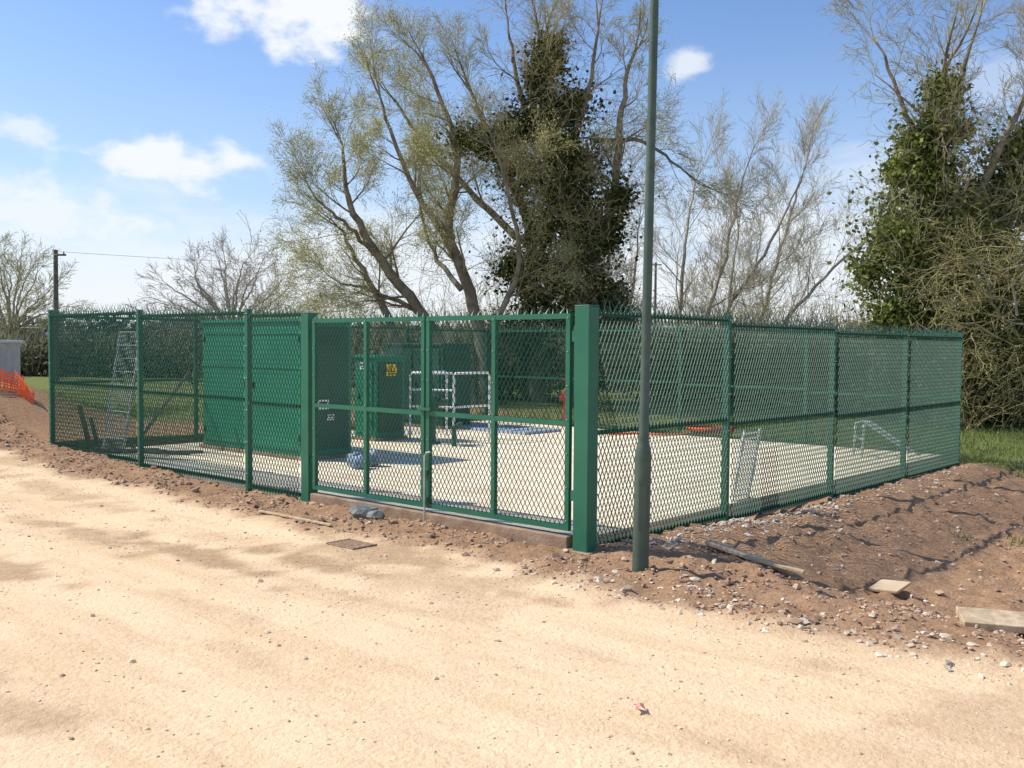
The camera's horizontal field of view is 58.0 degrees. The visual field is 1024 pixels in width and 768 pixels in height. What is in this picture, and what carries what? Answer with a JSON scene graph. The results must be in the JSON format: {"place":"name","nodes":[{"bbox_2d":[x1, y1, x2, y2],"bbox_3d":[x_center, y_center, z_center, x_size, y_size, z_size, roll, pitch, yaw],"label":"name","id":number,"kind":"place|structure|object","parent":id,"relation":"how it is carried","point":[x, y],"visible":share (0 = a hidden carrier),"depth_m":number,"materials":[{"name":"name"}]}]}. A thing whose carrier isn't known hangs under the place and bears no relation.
{"place":"outdoors","nodes":[
{"label":"outdoors","id":0,"kind":"place"},
{"bbox_2d":[77,373,202,454],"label":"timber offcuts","id":1,"kind":"object","parent":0,"point":[145,451],"visible":0.42,"depth_m":16.01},
{"bbox_2d":[0,348,1023,767],"bbox_3d":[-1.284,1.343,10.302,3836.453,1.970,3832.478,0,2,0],"label":"ground","id":2,"kind":"structure","parent":0,"point":[810,728],"depth_m":6.36,"materials":[{"name":"soil"}]},
{"bbox_2d":[0,340,22,383],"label":"site cabin","id":3,"kind":"object","parent":2,"relation":"on","point":[9,356],"visible":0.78,"depth_m":32.43,"materials":[{"name":"metal"}]},
{"bbox_2d":[0,369,34,403],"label":"orange barrier netting","id":4,"kind":"object","parent":2,"relation":"on","point":[24,391],"visible":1,"depth_m":18.36,"materials":[{"name":"orange plastic"}]},
{"bbox_2d":[0,230,98,344],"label":"budding ash tree","id":5,"kind":"object","parent":2,"relation":"on","point":[14,320],"visible":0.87,"depth_m":71.56,"materials":[{"name":"brown plant"}]},
{"bbox_2d":[0,328,202,377],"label":"hedge","id":6,"kind":"object","parent":2,"relation":"on","point":[34,360],"visible":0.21,"depth_m":50.33,"materials":[{"name":"green plant"}]},
{"bbox_2d":[47,302,301,497],"bbox_3d":[-5.391,0.207,13.946,7.070,2.947,0.132,2,3,40],"label":"security fence","id":7,"kind":"object","parent":2,"relation":"on","point":[142,392],"visible":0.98,"depth_m":13.54,"materials":[{"name":"green metal"}]},
{"bbox_2d":[119,226,330,346],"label":"bare maple tree","id":8,"kind":"object","parent":2,"relation":"on","point":[204,294],"visible":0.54,"depth_m":58.71,"materials":[{"name":"brown plant"}]},
{"bbox_2d":[54,308,488,446],"bbox_3d":[-4.359,-0.034,20.180,0.132,2.952,10.787,3,3,43],"label":"security fence","id":9,"kind":"object","parent":2,"relation":"on","point":[445,330],"visible":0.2,"depth_m":17.96,"materials":[{"name":"green metal"}]},
{"bbox_2d":[258,510,331,525],"bbox_3d":[-2.461,1.506,10.421,1.281,0.027,0.040,2,3,39],"label":"timber batten","id":10,"kind":"object","parent":2,"relation":"on","point":[294,517],"visible":1,"depth_m":10.38,"materials":[{"name":"beige wood"}]},
{"bbox_2d":[53,250,633,380],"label":"utility pole","id":11,"kind":"object","parent":2,"relation":"on","point":[55,280],"visible":0.56,"depth_m":44.79,"materials":[{"name":"black wood"}]},
{"bbox_2d":[326,538,376,549],"bbox_3d":[-1.611,1.606,9.274,0.438,0.020,0.300,2,3,40],"label":"drain grate","id":12,"kind":"object","parent":2,"relation":"on","point":[350,543],"visible":1,"depth_m":9.26,"materials":[{"name":"metal"}]},
{"bbox_2d":[348,503,384,519],"bbox_3d":[-1.646,1.456,10.511,0.479,0.211,0.275,1,2,16],"label":"broken concrete lump","id":13,"kind":"object","parent":2,"relation":"on","point":[361,510],"visible":0.84,"depth_m":10.42,"materials":[{"name":"grey concrete"}]},
{"bbox_2d":[310,492,572,548],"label":"gate kerb","id":14,"kind":"structure","parent":2,"relation":"on","point":[531,536],"depth_m":9.86,"materials":[{"name":"concrete"}]},
{"bbox_2d":[300,305,599,554],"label":"double gate","id":15,"kind":"structure","parent":2,"relation":"on","point":[582,494],"depth_m":9.90,"materials":[{"name":"green metal"}]},
{"bbox_2d":[0,310,1002,352],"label":"distant trees","id":16,"kind":"object","parent":2,"relation":"on","point":[34,336],"visible":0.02,"depth_m":138.28,"materials":[{"name":"brown plant"}]},
{"bbox_2d":[241,0,774,404],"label":"ivy clad willow tree","id":17,"kind":"object","parent":2,"relation":"on","point":[559,172],"visible":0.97,"depth_m":28.97,"materials":[{"name":"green plant"}]},
{"bbox_2d":[0,412,1023,684],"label":"rubble stones","id":18,"kind":"object","parent":2,"relation":"on","point":[816,618],"visible":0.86,"depth_m":8.72,"materials":[{"name":"stone"}]},
{"bbox_2d":[0,456,1023,767],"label":"road pebbles","id":19,"kind":"object","parent":2,"relation":"on","point":[132,660],"visible":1,"depth_m":6.42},
{"bbox_2d":[112,420,940,542],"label":"concrete slab","id":20,"kind":"structure","parent":2,"relation":"on","point":[238,486],"depth_m":13.99,"materials":[{"name":"beige concrete"}]},
{"bbox_2d":[102,332,136,447],"bbox_3d":[-6.904,0.129,16.349,1.003,2.112,0.320,3,3,42],"label":"site barrier panel","id":21,"kind":"object","parent":20,"relation":"on","point":[135,358],"visible":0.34,"depth_m":16.35,"materials":[{"name":"metal"}]},
{"bbox_2d":[200,318,353,460],"bbox_3d":[-4.248,0.033,16.521,3.165,2.359,1.048,2,3,40],"label":"pump control kiosk","id":22,"kind":"object","parent":20,"relation":"on","point":[299,373],"visible":0.38,"depth_m":15.79,"materials":[{"name":"metal"}]},
{"bbox_2d":[346,449,381,469],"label":"rubble bags","id":23,"kind":"object","parent":20,"relation":"on","point":[360,461],"visible":0.39,"depth_m":14.56,"materials":[{"name":"plastic"}]},
{"bbox_2d":[351,355,407,441],"bbox_3d":[-2.703,0.267,18.899,0.719,1.719,0.894,3,3,43],"label":"electrical kiosk","id":24,"kind":"object","parent":20,"relation":"on","point":[385,395],"visible":0.51,"depth_m":18.66,"materials":[{"name":"metal"}]},
{"bbox_2d":[385,343,471,428],"bbox_3d":[-2.022,0.013,22.154,2.062,1.969,0.998,2,3,40],"label":"electrical kiosk","id":25,"kind":"object","parent":20,"relation":"on","point":[439,380],"visible":0.4,"depth_m":21.64,"materials":[{"name":"metal"}]},
{"bbox_2d":[432,396,461,446],"bbox_3d":[-1.332,0.657,17.898,0.925,1.040,0.438,1,3,21],"label":"valve actuator","id":26,"kind":"object","parent":20,"relation":"on","point":[454,426],"visible":0.36,"depth_m":17.93,"materials":[{"name":"metal"}]},
{"bbox_2d":[409,371,490,439],"bbox_3d":[-1.260,0.432,18.848,0.909,1.374,1.447,3,3,43],"label":"safety handrail","id":27,"kind":"object","parent":20,"relation":"on","point":[489,396],"visible":0.58,"depth_m":18.62,"materials":[{"name":"silver metal"}]},
{"bbox_2d":[458,421,560,434],"bbox_3d":[-0.453,1.004,21.413,3.094,0.072,1.198,2,3,40],"label":"access cover","id":28,"kind":"object","parent":20,"relation":"on","point":[512,428],"visible":0.48,"depth_m":20.85,"materials":[{"name":"metal"}]},
{"bbox_2d":[559,379,572,426],"bbox_3d":[1.297,0.450,22.237,0.320,1.135,0.292,0,2,0],"label":"red standpipe","id":29,"kind":"object","parent":20,"relation":"on","point":[560,397],"visible":0.26,"depth_m":22.19,"materials":[{"name":"red metal"}]},
{"bbox_2d":[608,425,737,435],"bbox_3d":[3.520,1.014,20.410,2.870,0.178,0.955,0,2,0],"label":"orange hose","id":30,"kind":"object","parent":20,"relation":"on","point":[686,428],"visible":0.34,"depth_m":20.15,"materials":[{"name":"orange plastic"}]},
{"bbox_2d":[730,428,761,500],"bbox_3d":[2.947,1.014,11.636,0.192,0.905,0.430,3,3,43],"label":"white louvre panel","id":31,"kind":"object","parent":20,"relation":"on","point":[745,463],"visible":0.51,"depth_m":11.61,"materials":[{"name":"white paint"}]},
{"bbox_2d":[852,420,918,456],"bbox_3d":[6.647,0.974,16.426,1.109,0.641,0.470,1,2,18],"label":"galvanised guard rail","id":32,"kind":"object","parent":20,"relation":"on","point":[879,432],"visible":0.21,"depth_m":16.45,"materials":[{"name":"metal"}]},
{"bbox_2d":[38,385,1023,546],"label":"grass","id":33,"kind":"structure","parent":2,"relation":"on","point":[975,434],"depth_m":20.34,"materials":[{"name":"green plant"}]},
{"bbox_2d":[201,210,873,400],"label":"scrub saplings","id":34,"kind":"object","parent":2,"relation":"on","point":[498,303],"visible":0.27,"depth_m":32.22,"materials":[{"name":"brown plant"}]},
{"bbox_2d":[159,299,1001,391],"bbox_3d":[4.955,-1.520,40.095,42.215,4.349,6.700,1,2,5],"label":"hedge","id":35,"kind":"object","parent":2,"relation":"on","point":[789,310],"visible":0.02,"depth_m":39.76,"materials":[{"name":"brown plant"}]},
{"bbox_2d":[595,112,675,375],"bbox_3d":[4.505,-5.545,40.004,5.597,12.253,5.948,0,2,0],"label":"bare ash tree","id":36,"kind":"object","parent":2,"relation":"on","point":[636,254],"visible":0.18,"depth_m":39.76,"materials":[{"name":"brown plant"}]},
{"bbox_2d":[634,703,646,710],"bbox_3d":[0.705,1.769,5.079,0.065,0.022,0.105,0,2,0],"label":"sweet wrapper","id":37,"kind":"object","parent":2,"relation":"on","point":[637,705],"visible":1,"depth_m":5.07,"materials":[{"name":"pink plastic"}]},
{"bbox_2d":[632,0,658,571],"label":"street lamp","id":38,"kind":"object","parent":2,"relation":"on","point":[641,512],"visible":0.94,"depth_m":8.02,"materials":[{"name":"metal"}]},
{"bbox_2d":[638,481,646,530],"bbox_3d":[1.134,1.059,8.033,0.070,0.440,0.014,0,2,0],"label":"access door","id":39,"kind":"structure","parent":38,"relation":"in","point":[642,498],"depth_m":8.03,"materials":[{"name":"paint"}]},
{"bbox_2d":[653,262,661,313],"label":"utility pole","id":40,"kind":"object","parent":2,"relation":"on","point":[655,283],"visible":0.45,"depth_m":77.65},
{"bbox_2d":[404,309,915,414],"bbox_3d":[4.996,-0.747,30.856,19.194,3.610,5.983,1,2,16],"label":"bush","id":41,"kind":"object","parent":2,"relation":"on","point":[659,379],"visible":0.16,"depth_m":30.38,"materials":[{"name":"green plant"}]},
{"bbox_2d":[546,369,817,394],"bbox_3d":[5.900,0.051,34.506,19.900,1.350,0.148,0,2,0],"label":"post and rail fence","id":42,"kind":"object","parent":2,"relation":"on","point":[612,378],"visible":0.02,"depth_m":34.44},
{"bbox_2d":[485,323,956,460],"bbox_3d":[3.713,0.091,20.469,11.387,2.952,0.132,2,3,40],"label":"security fence","id":43,"kind":"object","parent":2,"relation":"on","point":[563,330],"visible":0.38,"depth_m":20.38,"materials":[{"name":"green metal"}]},
{"bbox_2d":[624,81,840,391],"bbox_3d":[7.781,-5.456,34.952,7.886,12.450,6.525,-1,3,-32],"label":"bare ash tree","id":44,"kind":"object","parent":2,"relation":"on","point":[727,251],"visible":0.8,"depth_m":34.69,"materials":[{"name":"brown plant"}]},
{"bbox_2d":[705,540,804,574],"bbox_3d":[2.276,1.647,8.724,1.027,0.188,0.226,2,3,40],"label":"timber plank","id":45,"kind":"object","parent":2,"relation":"on","point":[791,570],"visible":1,"depth_m":8.64,"materials":[{"name":"wood"}]},
{"bbox_2d":[596,296,963,544],"bbox_3d":[4.482,0.487,12.904,0.132,2.992,10.683,3,3,43],"label":"security fence","id":46,"kind":"object","parent":2,"relation":"on","point":[726,400],"visible":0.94,"depth_m":11.75,"materials":[{"name":"green metal"}]},
{"bbox_2d":[674,95,914,358],"bbox_3d":[11.975,-5.443,37.103,10.820,12.336,5.570,0,2,0],"label":"bare ash tree","id":47,"kind":"object","parent":2,"relation":"on","point":[792,248],"visible":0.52,"depth_m":36.79,"materials":[{"name":"brown plant"}]},
{"bbox_2d":[868,579,910,593],"bbox_3d":[3.607,1.935,8.836,0.221,0.131,0.327,-1,3,-35],"label":"broken paving slab","id":48,"kind":"object","parent":2,"relation":"on","point":[891,586],"depth_m":8.80,"materials":[{"name":"beige concrete"}]},
{"bbox_2d":[811,0,1023,425],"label":"ivy clad ash tree","id":49,"kind":"object","parent":2,"relation":"on","point":[935,189],"visible":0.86,"depth_m":23.46,"materials":[{"name":"green plant"}]},
{"bbox_2d":[848,169,1023,433],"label":"hawthorn bush","id":50,"kind":"object","parent":2,"relation":"on","point":[1014,411],"visible":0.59,"depth_m":21.93,"materials":[{"name":"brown plant"}]},
{"bbox_2d":[848,316,1023,421],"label":"hedge","id":51,"kind":"object","parent":2,"relation":"on","point":[994,386],"visible":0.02,"depth_m":25.39,"materials":[{"name":"green plant"}]},
{"bbox_2d":[956,606,1023,633],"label":"timber board","id":52,"kind":"object","parent":2,"relation":"on","point":[998,620],"visible":0.83,"depth_m":6.64,"materials":[{"name":"beige wood"}]},
{"bbox_2d":[0,0,1023,332],"label":"sky","id":53,"kind":"structure","parent":0,"point":[129,128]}
]}

